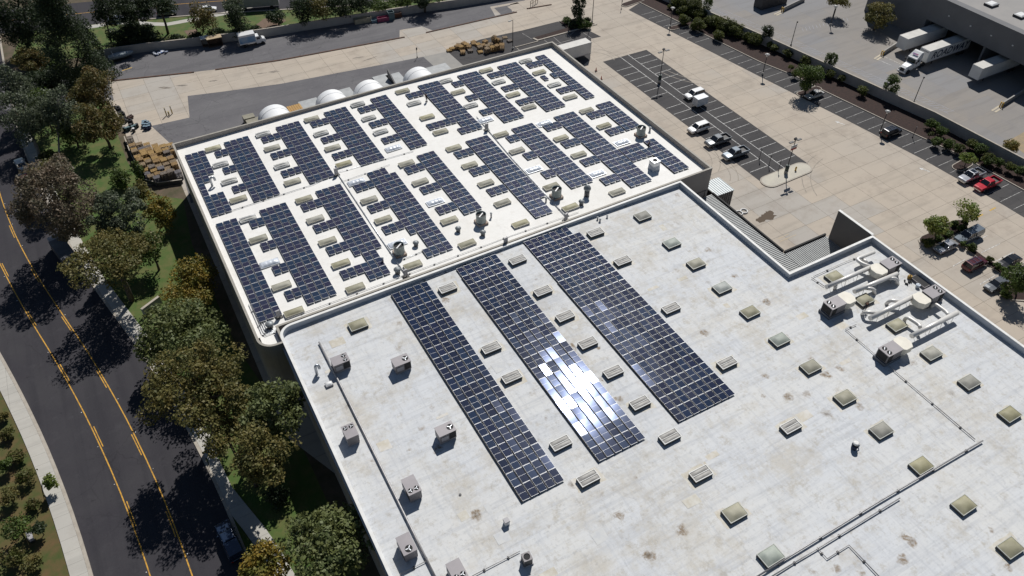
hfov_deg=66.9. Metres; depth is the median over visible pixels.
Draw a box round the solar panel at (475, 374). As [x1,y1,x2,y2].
[468,368,482,380]
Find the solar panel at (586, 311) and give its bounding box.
[580,306,593,317]
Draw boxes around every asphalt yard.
[105,0,524,79]
[152,57,432,202]
[448,22,600,64]
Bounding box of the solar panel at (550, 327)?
[544,322,557,332]
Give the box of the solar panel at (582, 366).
[575,361,589,372]
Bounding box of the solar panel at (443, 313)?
[437,307,449,317]
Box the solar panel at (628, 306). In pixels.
[622,301,635,312]
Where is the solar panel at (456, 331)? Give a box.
[450,325,462,336]
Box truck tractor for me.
[897,49,924,73]
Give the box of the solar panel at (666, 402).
[658,396,674,409]
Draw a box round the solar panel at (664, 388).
[656,382,671,395]
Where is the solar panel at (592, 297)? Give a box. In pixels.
[586,292,598,302]
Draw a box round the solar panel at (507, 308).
[501,304,514,314]
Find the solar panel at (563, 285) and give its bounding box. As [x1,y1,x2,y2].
[557,280,570,290]
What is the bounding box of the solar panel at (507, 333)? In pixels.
[501,327,514,339]
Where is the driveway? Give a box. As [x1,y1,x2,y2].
[2,75,113,109]
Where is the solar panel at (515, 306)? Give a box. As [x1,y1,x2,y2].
[508,301,520,311]
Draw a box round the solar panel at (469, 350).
[463,344,475,356]
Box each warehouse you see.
[172,41,711,395]
[277,181,1023,575]
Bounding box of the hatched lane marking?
[712,6,952,112]
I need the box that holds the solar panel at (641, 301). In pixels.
[634,296,648,306]
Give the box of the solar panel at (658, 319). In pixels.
[652,314,665,324]
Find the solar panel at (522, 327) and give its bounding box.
[515,322,528,332]
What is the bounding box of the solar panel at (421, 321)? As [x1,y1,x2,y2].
[415,316,427,326]
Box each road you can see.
[0,0,387,32]
[0,49,247,575]
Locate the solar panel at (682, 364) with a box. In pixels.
[674,358,690,370]
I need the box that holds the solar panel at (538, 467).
[530,459,546,475]
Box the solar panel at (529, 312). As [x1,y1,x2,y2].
[522,307,535,317]
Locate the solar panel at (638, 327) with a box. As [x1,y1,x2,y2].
[632,322,646,333]
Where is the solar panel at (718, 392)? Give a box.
[711,387,727,401]
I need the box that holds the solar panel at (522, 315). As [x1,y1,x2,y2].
[515,310,528,320]
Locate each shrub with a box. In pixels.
[0,411,8,421]
[0,424,14,440]
[0,457,11,473]
[0,484,19,505]
[0,511,32,542]
[0,546,25,567]
[5,448,26,464]
[12,468,37,484]
[19,552,43,572]
[23,67,62,89]
[23,497,41,511]
[29,519,46,534]
[35,148,57,160]
[44,59,66,72]
[58,65,88,83]
[105,20,154,47]
[108,168,131,188]
[115,39,129,46]
[129,36,146,44]
[130,160,145,182]
[140,29,162,42]
[166,34,184,40]
[186,31,201,37]
[206,27,226,35]
[229,24,246,37]
[249,24,262,29]
[262,485,290,512]
[367,0,392,11]
[386,0,411,6]
[562,16,570,23]
[568,18,578,27]
[575,18,586,28]
[585,21,592,28]
[667,0,681,8]
[674,0,695,14]
[678,14,691,25]
[688,0,703,17]
[689,17,706,30]
[692,8,707,19]
[705,14,719,27]
[713,29,724,39]
[714,16,729,28]
[718,19,736,35]
[728,22,745,37]
[741,31,750,41]
[747,32,762,44]
[749,35,761,45]
[770,44,778,51]
[782,49,792,57]
[799,55,810,65]
[826,69,836,77]
[837,75,845,82]
[857,85,868,95]
[921,237,936,247]
[924,118,940,128]
[931,136,943,146]
[935,126,949,135]
[935,235,944,240]
[942,140,953,149]
[943,230,953,237]
[944,138,955,148]
[951,220,959,226]
[952,143,965,152]
[956,224,967,230]
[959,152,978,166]
[960,240,966,246]
[966,138,977,148]
[967,242,977,251]
[973,143,989,152]
[974,146,986,154]
[980,152,995,162]
[983,155,996,164]
[986,255,994,261]
[993,262,1001,269]
[994,157,1004,166]
[1000,266,1009,274]
[1000,289,1013,299]
[1003,138,1020,152]
[1003,161,1016,171]
[1014,166,1023,175]
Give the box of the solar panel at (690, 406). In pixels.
[683,400,699,415]
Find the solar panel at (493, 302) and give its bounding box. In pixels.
[488,298,500,307]
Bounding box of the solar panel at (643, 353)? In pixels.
[636,347,650,359]
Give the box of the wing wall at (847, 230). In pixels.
[829,210,873,248]
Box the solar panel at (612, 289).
[605,284,618,294]
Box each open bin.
[353,16,371,24]
[376,15,388,22]
[394,11,401,17]
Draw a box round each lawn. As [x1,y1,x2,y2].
[0,391,69,575]
[11,0,446,60]
[27,104,361,575]
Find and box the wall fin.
[387,69,395,83]
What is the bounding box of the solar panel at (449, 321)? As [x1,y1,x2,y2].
[443,316,455,327]
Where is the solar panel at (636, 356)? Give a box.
[629,350,643,362]
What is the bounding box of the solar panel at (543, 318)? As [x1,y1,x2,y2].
[536,313,549,324]
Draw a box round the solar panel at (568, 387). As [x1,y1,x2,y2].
[561,381,576,394]
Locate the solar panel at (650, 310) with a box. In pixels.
[643,305,657,315]
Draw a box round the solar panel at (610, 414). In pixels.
[602,407,617,420]
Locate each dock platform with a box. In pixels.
[298,97,316,107]
[339,87,352,96]
[372,73,392,86]
[385,72,403,82]
[426,63,450,73]
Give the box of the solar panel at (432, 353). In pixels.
[426,347,438,359]
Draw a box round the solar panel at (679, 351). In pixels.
[672,345,686,357]
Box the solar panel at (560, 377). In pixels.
[553,371,567,383]
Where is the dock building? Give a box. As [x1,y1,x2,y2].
[864,0,1023,64]
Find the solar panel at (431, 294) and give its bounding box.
[425,290,437,300]
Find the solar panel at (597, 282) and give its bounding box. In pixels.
[591,278,604,288]
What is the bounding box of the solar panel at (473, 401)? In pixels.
[467,396,481,409]
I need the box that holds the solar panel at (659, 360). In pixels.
[652,354,666,367]
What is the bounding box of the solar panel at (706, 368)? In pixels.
[698,362,713,375]
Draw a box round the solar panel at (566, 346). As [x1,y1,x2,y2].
[559,341,572,352]
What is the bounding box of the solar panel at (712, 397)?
[704,390,720,404]
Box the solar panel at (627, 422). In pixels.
[619,415,634,428]
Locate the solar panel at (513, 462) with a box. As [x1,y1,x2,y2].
[505,455,520,470]
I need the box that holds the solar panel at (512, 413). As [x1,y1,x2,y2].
[506,407,520,421]
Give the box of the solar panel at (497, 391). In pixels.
[491,385,504,398]
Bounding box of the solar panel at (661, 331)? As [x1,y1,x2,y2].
[654,326,668,337]
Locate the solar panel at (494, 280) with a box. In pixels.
[488,275,500,285]
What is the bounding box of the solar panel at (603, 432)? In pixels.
[596,426,612,440]
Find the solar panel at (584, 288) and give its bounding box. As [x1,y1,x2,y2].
[578,283,591,293]
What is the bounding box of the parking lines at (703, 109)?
[618,54,794,171]
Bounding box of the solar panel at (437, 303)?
[431,299,443,308]
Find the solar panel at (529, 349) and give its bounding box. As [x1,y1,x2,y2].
[522,343,536,356]
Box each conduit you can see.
[232,151,412,210]
[248,304,281,335]
[250,304,276,333]
[287,212,576,318]
[338,175,402,270]
[416,246,510,283]
[477,117,563,214]
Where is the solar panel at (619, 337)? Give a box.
[611,331,625,342]
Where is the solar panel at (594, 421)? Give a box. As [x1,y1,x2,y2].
[587,414,602,429]
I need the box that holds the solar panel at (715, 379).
[708,373,723,385]
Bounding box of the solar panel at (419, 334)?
[413,328,425,339]
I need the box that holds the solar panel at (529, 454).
[522,447,537,461]
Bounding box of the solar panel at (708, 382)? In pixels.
[701,376,717,388]
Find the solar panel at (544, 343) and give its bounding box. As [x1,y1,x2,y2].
[537,337,550,349]
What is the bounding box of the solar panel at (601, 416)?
[595,411,610,424]
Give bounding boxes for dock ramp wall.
[774,0,804,15]
[873,42,896,59]
[991,89,1023,111]
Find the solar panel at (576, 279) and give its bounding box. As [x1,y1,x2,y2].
[571,275,583,284]
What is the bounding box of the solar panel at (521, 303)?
[515,298,528,308]
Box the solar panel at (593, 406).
[586,399,601,413]
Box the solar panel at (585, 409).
[578,403,593,417]
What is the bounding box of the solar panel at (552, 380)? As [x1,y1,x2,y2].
[546,374,559,386]
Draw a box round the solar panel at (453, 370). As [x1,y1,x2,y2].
[446,364,459,376]
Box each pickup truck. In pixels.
[215,519,245,563]
[704,132,731,147]
[721,145,749,160]
[953,224,985,243]
[957,167,985,183]
[973,175,1002,192]
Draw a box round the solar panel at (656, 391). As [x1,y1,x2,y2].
[649,385,664,398]
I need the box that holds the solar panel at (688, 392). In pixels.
[680,386,696,399]
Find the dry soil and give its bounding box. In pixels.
[1009,132,1023,152]
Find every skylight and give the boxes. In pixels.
[204,144,221,152]
[212,160,228,168]
[221,177,237,185]
[229,194,247,204]
[239,214,256,223]
[248,233,267,244]
[255,130,270,137]
[259,257,279,268]
[264,144,280,152]
[271,280,291,291]
[273,161,289,169]
[283,177,300,186]
[283,305,304,318]
[295,194,312,204]
[304,115,319,122]
[306,214,324,224]
[313,129,328,137]
[317,236,336,246]
[324,143,340,152]
[331,258,350,269]
[335,160,352,168]
[345,281,365,294]
[347,177,364,186]
[347,317,368,333]
[350,101,364,107]
[360,195,377,204]
[361,114,375,121]
[373,128,387,135]
[374,214,392,224]
[384,144,401,152]
[387,238,407,249]
[395,87,409,94]
[398,159,414,167]
[403,259,422,270]
[406,99,421,106]
[411,177,428,186]
[419,113,434,120]
[425,197,444,206]
[432,128,448,135]
[438,77,452,83]
[438,282,457,295]
[440,215,458,225]
[445,144,461,152]
[450,88,465,95]
[457,238,476,249]
[461,161,477,169]
[463,102,477,108]
[477,116,493,123]
[477,178,494,187]
[479,67,492,73]
[480,340,501,355]
[492,78,505,85]
[493,130,508,138]
[493,198,510,207]
[500,369,522,385]
[505,91,520,98]
[508,254,526,266]
[509,146,524,154]
[511,218,529,228]
[519,58,531,63]
[521,103,536,110]
[525,165,542,173]
[532,69,546,75]
[533,284,552,297]
[536,120,551,127]
[542,182,559,191]
[547,81,560,87]
[549,434,572,452]
[553,134,568,142]
[555,309,575,323]
[561,202,579,212]
[563,93,577,100]
[570,150,586,158]
[576,469,600,488]
[577,336,598,350]
[579,107,593,114]
[586,227,604,238]
[588,169,605,178]
[596,122,611,129]
[602,364,623,379]
[608,187,625,196]
[613,139,630,146]
[613,255,631,267]
[629,395,651,411]
[633,210,651,222]
[658,427,681,446]
[661,301,681,315]
[662,237,681,249]
[686,257,705,270]
[688,464,713,483]
[711,281,732,295]
[716,355,737,371]
[720,501,747,524]
[739,304,760,319]
[756,543,784,568]
[768,332,790,347]
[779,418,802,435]
[799,358,822,375]
[823,270,843,282]
[832,389,857,407]
[855,293,874,307]
[868,421,893,440]
[885,317,908,333]
[907,455,934,476]
[919,345,942,362]
[949,494,977,516]
[957,374,981,391]
[983,0,998,7]
[995,536,1023,560]
[996,405,1021,423]
[1012,12,1023,19]
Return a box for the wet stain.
[756,210,776,222]
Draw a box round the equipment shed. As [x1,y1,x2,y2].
[707,177,733,204]
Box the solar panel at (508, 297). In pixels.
[501,292,514,302]
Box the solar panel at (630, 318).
[623,313,637,324]
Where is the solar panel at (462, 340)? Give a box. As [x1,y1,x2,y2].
[456,335,468,346]
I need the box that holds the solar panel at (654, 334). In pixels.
[647,329,661,340]
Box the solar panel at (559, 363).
[552,357,566,369]
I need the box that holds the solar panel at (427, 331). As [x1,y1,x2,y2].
[421,325,433,336]
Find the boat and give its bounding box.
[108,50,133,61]
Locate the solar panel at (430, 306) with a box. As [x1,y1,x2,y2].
[424,301,436,312]
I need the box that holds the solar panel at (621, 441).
[613,434,629,449]
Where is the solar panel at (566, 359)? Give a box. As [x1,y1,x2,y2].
[560,354,574,366]
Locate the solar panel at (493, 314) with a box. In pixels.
[487,309,499,320]
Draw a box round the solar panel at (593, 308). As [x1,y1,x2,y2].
[587,303,600,314]
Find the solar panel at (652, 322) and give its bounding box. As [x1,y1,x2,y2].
[645,316,659,328]
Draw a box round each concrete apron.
[400,26,431,38]
[424,52,462,67]
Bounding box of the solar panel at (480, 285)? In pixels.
[475,281,486,290]
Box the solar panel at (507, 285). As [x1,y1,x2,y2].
[502,281,514,290]
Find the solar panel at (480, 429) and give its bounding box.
[473,422,488,437]
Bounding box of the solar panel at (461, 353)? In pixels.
[455,347,468,360]
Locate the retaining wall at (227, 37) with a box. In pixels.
[94,0,496,58]
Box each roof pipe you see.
[318,341,435,575]
[400,561,425,573]
[472,551,519,575]
[757,440,982,575]
[772,497,899,575]
[813,257,856,276]
[817,545,878,575]
[845,324,974,438]
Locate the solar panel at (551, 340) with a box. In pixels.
[544,334,558,346]
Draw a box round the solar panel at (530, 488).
[522,480,538,497]
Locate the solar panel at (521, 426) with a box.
[514,419,528,433]
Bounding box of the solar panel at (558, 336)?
[551,331,565,342]
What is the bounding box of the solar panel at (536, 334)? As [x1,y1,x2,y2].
[529,328,543,339]
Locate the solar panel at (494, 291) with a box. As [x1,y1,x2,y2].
[488,286,500,296]
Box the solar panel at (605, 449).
[597,442,613,458]
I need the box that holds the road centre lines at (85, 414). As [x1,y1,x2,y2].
[0,194,192,575]
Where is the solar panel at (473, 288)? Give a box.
[468,283,480,293]
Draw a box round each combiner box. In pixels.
[275,309,282,319]
[333,167,339,176]
[402,268,409,278]
[562,212,567,220]
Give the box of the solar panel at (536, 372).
[530,367,544,379]
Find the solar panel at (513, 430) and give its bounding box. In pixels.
[506,422,520,437]
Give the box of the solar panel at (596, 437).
[588,430,604,444]
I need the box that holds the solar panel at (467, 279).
[461,275,473,285]
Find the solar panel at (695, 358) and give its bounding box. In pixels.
[688,352,703,364]
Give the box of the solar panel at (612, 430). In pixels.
[603,422,619,436]
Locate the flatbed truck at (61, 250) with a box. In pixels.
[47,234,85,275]
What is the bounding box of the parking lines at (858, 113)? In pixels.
[646,11,1023,208]
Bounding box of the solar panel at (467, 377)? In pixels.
[461,371,474,384]
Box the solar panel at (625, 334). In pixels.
[618,328,632,339]
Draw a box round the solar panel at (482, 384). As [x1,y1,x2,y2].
[476,378,489,391]
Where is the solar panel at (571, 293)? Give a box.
[565,289,578,298]
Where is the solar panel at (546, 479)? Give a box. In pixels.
[539,472,555,489]
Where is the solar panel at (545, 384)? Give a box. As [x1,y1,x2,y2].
[538,377,552,390]
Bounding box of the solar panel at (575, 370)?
[568,364,582,377]
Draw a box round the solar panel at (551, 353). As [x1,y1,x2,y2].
[545,347,558,358]
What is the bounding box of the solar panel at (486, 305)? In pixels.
[480,300,493,311]
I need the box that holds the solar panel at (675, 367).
[668,362,683,373]
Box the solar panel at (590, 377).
[583,371,598,383]
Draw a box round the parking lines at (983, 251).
[954,236,1017,283]
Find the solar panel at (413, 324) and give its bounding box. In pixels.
[408,319,420,329]
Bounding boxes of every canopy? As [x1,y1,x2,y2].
[702,192,799,271]
[784,233,841,266]
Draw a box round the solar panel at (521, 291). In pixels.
[515,287,528,296]
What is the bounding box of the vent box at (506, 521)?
[503,517,509,526]
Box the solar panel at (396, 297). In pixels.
[391,292,402,302]
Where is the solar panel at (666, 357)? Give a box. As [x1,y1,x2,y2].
[658,351,673,363]
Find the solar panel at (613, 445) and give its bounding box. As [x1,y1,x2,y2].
[605,438,621,453]
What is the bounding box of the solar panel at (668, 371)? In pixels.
[661,364,676,377]
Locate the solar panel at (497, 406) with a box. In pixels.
[490,400,504,413]
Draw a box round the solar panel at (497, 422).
[490,414,504,428]
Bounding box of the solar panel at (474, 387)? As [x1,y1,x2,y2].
[468,381,481,394]
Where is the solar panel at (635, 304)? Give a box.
[628,299,641,309]
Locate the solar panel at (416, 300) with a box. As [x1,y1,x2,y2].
[411,295,422,306]
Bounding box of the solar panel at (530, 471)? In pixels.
[522,463,537,479]
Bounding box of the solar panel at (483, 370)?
[476,364,490,376]
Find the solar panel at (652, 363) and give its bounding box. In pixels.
[644,357,659,370]
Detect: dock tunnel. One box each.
[258,104,288,119]
[315,89,345,104]
[353,80,382,94]
[403,67,431,80]
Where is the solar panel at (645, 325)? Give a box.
[639,319,652,330]
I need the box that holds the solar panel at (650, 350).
[642,344,657,356]
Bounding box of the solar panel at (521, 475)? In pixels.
[513,467,529,483]
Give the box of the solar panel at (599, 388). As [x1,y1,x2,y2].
[592,382,607,395]
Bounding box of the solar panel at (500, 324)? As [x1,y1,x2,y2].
[494,318,506,330]
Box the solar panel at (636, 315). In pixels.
[630,310,643,321]
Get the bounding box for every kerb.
[0,38,254,575]
[0,353,92,575]
[102,1,382,23]
[112,4,551,80]
[640,2,1023,190]
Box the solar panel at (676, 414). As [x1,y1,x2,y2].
[668,407,685,422]
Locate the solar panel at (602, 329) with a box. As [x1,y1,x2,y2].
[596,324,610,335]
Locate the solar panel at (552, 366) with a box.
[545,360,559,372]
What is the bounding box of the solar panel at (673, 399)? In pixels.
[666,392,682,406]
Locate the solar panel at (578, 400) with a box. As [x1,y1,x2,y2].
[570,392,584,405]
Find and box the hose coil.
[737,208,747,214]
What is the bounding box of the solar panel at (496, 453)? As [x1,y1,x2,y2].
[489,446,503,462]
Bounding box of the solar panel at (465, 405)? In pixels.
[459,399,472,413]
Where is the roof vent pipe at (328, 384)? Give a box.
[325,381,333,387]
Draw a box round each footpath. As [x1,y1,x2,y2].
[88,7,252,28]
[204,447,293,575]
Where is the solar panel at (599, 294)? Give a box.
[592,289,605,299]
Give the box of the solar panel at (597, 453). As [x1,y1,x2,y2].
[589,446,605,462]
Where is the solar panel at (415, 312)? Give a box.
[409,307,421,317]
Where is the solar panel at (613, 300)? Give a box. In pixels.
[607,295,620,306]
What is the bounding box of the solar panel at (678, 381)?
[670,375,686,388]
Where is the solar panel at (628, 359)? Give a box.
[621,353,636,366]
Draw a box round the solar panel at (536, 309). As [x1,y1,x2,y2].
[529,304,542,314]
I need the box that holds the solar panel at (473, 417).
[466,411,480,424]
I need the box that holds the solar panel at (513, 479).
[505,471,520,487]
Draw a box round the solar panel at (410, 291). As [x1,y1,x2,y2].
[405,287,416,297]
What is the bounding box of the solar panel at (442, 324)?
[436,319,448,330]
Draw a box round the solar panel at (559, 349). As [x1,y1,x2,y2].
[552,344,566,356]
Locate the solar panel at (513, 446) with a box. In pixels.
[505,438,520,453]
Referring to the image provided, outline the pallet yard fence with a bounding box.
[124,136,182,186]
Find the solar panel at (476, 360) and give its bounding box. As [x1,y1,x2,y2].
[469,354,482,366]
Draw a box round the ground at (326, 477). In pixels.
[0,0,379,575]
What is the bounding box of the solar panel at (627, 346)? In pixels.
[620,340,634,352]
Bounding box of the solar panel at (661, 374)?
[654,368,669,380]
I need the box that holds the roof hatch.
[911,274,929,289]
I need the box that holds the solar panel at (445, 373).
[438,367,452,380]
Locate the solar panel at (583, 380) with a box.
[576,374,591,387]
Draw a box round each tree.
[0,0,58,50]
[0,63,37,148]
[0,86,50,154]
[3,153,102,241]
[10,47,49,71]
[20,86,52,131]
[28,158,66,190]
[29,0,64,40]
[29,83,83,158]
[31,0,122,92]
[50,109,90,149]
[56,227,161,302]
[64,89,87,109]
[69,65,116,110]
[70,102,124,148]
[77,14,105,72]
[85,187,147,241]
[88,0,120,41]
[108,0,155,23]
[125,178,151,216]
[128,230,164,270]
[133,334,168,363]
[134,336,251,435]
[135,297,230,364]
[136,0,179,34]
[141,190,176,232]
[158,276,214,321]
[166,253,219,298]
[187,0,218,33]
[196,405,255,460]
[221,0,243,10]
[223,1,251,30]
[229,419,301,487]
[235,377,306,440]
[237,537,295,575]
[263,8,286,25]
[280,500,374,575]
[287,0,318,26]
[304,0,331,20]
[324,0,352,17]
[347,0,373,13]
[411,0,442,12]
[571,0,586,20]
[703,0,712,10]
[761,25,773,38]
[794,64,825,92]
[824,52,832,63]
[826,0,852,15]
[829,52,838,65]
[863,1,896,30]
[883,73,901,93]
[923,215,951,235]
[953,198,981,221]
[1000,261,1023,294]
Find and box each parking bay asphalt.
[604,50,807,180]
[629,3,1023,216]
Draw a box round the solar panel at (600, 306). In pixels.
[594,300,606,311]
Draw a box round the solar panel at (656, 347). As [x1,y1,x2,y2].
[649,341,663,353]
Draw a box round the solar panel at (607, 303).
[600,298,613,308]
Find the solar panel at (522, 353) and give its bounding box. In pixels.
[515,347,528,358]
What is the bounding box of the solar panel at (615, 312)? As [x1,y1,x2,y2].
[608,307,622,317]
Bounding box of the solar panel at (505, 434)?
[497,426,512,440]
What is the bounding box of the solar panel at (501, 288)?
[495,283,507,293]
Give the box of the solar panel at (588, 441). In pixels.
[580,433,596,448]
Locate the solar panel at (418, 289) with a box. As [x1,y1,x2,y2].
[412,284,424,294]
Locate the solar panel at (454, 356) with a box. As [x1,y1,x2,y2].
[447,351,460,362]
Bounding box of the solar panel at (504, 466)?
[497,459,512,474]
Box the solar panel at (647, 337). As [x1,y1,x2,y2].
[640,332,654,343]
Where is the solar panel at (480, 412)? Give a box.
[474,407,488,421]
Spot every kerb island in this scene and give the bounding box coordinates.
[532,17,596,40]
[760,162,811,187]
[918,219,969,245]
[952,161,972,171]
[962,246,1001,273]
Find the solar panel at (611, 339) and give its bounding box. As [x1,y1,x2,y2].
[604,334,618,346]
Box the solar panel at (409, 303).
[403,298,415,308]
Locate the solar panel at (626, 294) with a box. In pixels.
[620,290,633,300]
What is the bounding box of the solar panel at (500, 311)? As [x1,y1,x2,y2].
[494,306,506,317]
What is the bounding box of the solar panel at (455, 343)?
[448,338,461,349]
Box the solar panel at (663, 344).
[656,338,670,350]
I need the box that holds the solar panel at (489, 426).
[482,418,496,432]
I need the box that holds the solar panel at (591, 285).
[585,281,597,290]
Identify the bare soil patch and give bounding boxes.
[185,29,196,35]
[256,18,285,27]
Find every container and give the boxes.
[199,35,209,47]
[205,34,222,47]
[754,0,786,9]
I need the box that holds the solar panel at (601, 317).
[595,312,608,323]
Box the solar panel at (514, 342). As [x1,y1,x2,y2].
[508,337,521,349]
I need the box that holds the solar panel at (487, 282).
[481,278,493,288]
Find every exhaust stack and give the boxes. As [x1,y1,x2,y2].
[392,241,406,258]
[474,211,488,227]
[549,185,563,200]
[634,125,646,138]
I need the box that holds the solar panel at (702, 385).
[694,379,710,392]
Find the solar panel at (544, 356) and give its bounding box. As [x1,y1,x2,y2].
[537,350,551,362]
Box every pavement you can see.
[0,360,88,575]
[21,131,216,457]
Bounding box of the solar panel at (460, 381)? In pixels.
[453,374,466,387]
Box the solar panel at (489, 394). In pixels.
[483,389,497,401]
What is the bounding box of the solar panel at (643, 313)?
[637,307,650,318]
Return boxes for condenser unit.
[520,551,533,568]
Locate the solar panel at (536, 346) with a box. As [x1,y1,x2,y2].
[530,340,543,352]
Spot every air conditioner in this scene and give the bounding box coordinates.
[329,352,350,373]
[341,422,359,446]
[390,353,411,374]
[395,531,417,561]
[401,474,421,502]
[434,421,456,444]
[445,557,467,575]
[818,291,855,319]
[868,256,901,278]
[873,336,912,366]
[911,284,945,308]
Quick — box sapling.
[42,472,59,490]
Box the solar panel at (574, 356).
[567,351,581,362]
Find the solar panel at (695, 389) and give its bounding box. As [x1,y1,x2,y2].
[687,383,702,395]
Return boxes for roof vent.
[265,321,273,329]
[394,267,400,274]
[413,240,418,246]
[455,226,460,232]
[579,199,584,205]
[584,184,590,196]
[851,441,859,450]
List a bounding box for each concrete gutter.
[490,0,533,15]
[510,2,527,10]
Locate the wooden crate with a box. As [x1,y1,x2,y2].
[286,103,302,111]
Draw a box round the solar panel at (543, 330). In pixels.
[537,325,550,336]
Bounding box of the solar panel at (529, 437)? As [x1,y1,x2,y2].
[522,430,536,445]
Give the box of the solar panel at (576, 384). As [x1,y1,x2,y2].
[569,378,583,390]
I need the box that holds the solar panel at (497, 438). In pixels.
[489,430,504,444]
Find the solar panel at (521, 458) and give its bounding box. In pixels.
[513,450,529,466]
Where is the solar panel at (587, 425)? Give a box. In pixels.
[579,418,594,432]
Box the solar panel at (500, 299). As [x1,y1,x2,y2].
[494,295,506,305]
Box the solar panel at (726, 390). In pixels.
[718,383,734,397]
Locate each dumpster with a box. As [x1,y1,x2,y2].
[242,113,254,123]
[245,117,257,123]
[387,10,394,20]
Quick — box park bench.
[24,530,35,542]
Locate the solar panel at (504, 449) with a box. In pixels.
[497,442,512,457]
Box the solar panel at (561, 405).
[554,399,569,413]
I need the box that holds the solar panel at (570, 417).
[563,410,578,424]
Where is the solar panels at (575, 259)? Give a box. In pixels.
[185,54,688,321]
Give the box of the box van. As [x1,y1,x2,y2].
[236,30,265,47]
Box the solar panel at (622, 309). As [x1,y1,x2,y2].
[615,304,628,314]
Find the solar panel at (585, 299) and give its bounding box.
[579,294,592,305]
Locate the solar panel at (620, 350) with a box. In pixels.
[613,343,627,355]
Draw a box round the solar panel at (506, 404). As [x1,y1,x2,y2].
[498,396,512,410]
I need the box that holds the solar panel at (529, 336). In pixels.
[522,331,535,342]
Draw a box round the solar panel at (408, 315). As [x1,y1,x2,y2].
[402,310,414,321]
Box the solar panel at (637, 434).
[628,426,644,441]
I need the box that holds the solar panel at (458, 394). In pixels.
[452,388,465,402]
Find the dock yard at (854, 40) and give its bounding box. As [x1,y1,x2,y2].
[701,0,1023,156]
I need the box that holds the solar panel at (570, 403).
[562,395,576,409]
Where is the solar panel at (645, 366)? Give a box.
[637,361,652,373]
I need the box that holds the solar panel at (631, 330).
[625,325,639,336]
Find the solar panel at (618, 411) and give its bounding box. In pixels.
[610,403,625,417]
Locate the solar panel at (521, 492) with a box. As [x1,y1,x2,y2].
[513,484,529,501]
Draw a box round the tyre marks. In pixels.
[597,49,821,195]
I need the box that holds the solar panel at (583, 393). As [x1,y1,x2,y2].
[577,388,591,402]
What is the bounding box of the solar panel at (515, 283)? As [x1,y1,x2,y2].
[508,278,520,288]
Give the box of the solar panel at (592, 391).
[585,385,599,398]
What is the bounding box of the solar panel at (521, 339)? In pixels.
[515,334,528,345]
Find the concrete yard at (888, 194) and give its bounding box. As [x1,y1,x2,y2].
[108,0,1023,471]
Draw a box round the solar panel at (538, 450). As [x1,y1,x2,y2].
[530,443,545,457]
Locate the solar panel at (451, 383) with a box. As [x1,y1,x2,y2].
[445,378,458,391]
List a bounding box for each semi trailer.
[558,38,591,59]
[896,23,947,51]
[920,34,970,63]
[968,54,1019,80]
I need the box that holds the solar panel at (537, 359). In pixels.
[530,353,543,366]
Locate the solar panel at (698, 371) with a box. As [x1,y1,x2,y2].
[691,365,706,378]
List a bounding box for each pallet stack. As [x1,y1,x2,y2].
[126,135,134,142]
[131,148,139,154]
[134,154,142,162]
[136,141,143,148]
[139,162,146,171]
[141,151,150,163]
[147,173,155,180]
[148,164,156,172]
[152,158,159,165]
[153,175,161,185]
[155,149,162,154]
[157,165,164,175]
[160,157,168,166]
[160,170,169,180]
[163,149,171,158]
[166,168,176,180]
[167,142,172,154]
[170,148,176,157]
[171,161,179,173]
[174,169,183,179]
[484,47,489,53]
[493,44,499,51]
[499,43,504,49]
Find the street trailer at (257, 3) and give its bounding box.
[236,0,278,10]
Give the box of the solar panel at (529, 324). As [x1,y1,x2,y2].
[522,319,535,329]
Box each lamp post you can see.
[658,48,669,83]
[761,53,769,74]
[784,137,801,173]
[879,110,890,132]
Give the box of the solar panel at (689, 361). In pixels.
[682,355,696,367]
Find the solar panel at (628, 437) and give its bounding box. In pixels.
[621,430,636,445]
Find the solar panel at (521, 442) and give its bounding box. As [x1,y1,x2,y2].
[514,434,528,449]
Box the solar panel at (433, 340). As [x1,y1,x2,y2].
[427,334,440,346]
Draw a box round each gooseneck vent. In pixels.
[209,176,215,186]
[314,364,320,374]
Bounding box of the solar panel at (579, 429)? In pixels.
[571,422,586,436]
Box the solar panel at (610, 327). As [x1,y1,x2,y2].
[603,321,617,332]
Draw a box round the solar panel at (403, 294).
[398,290,409,299]
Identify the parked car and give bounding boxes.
[13,157,28,171]
[200,5,216,11]
[683,86,705,100]
[804,89,824,100]
[933,239,958,254]
[983,276,1008,292]
[998,253,1022,268]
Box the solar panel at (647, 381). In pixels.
[639,374,655,387]
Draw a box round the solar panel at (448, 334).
[442,328,455,339]
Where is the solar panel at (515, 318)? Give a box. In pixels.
[508,312,521,323]
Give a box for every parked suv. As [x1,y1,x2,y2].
[156,10,176,16]
[687,120,709,134]
[880,125,902,138]
[961,256,987,272]
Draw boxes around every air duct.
[825,264,872,288]
[852,272,898,293]
[856,250,875,266]
[860,310,877,315]
[865,287,875,294]
[868,294,912,320]
[885,299,899,304]
[889,277,898,284]
[902,316,921,328]
[909,311,958,339]
[929,303,949,314]
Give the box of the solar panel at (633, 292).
[626,287,640,297]
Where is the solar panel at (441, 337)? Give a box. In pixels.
[435,331,447,342]

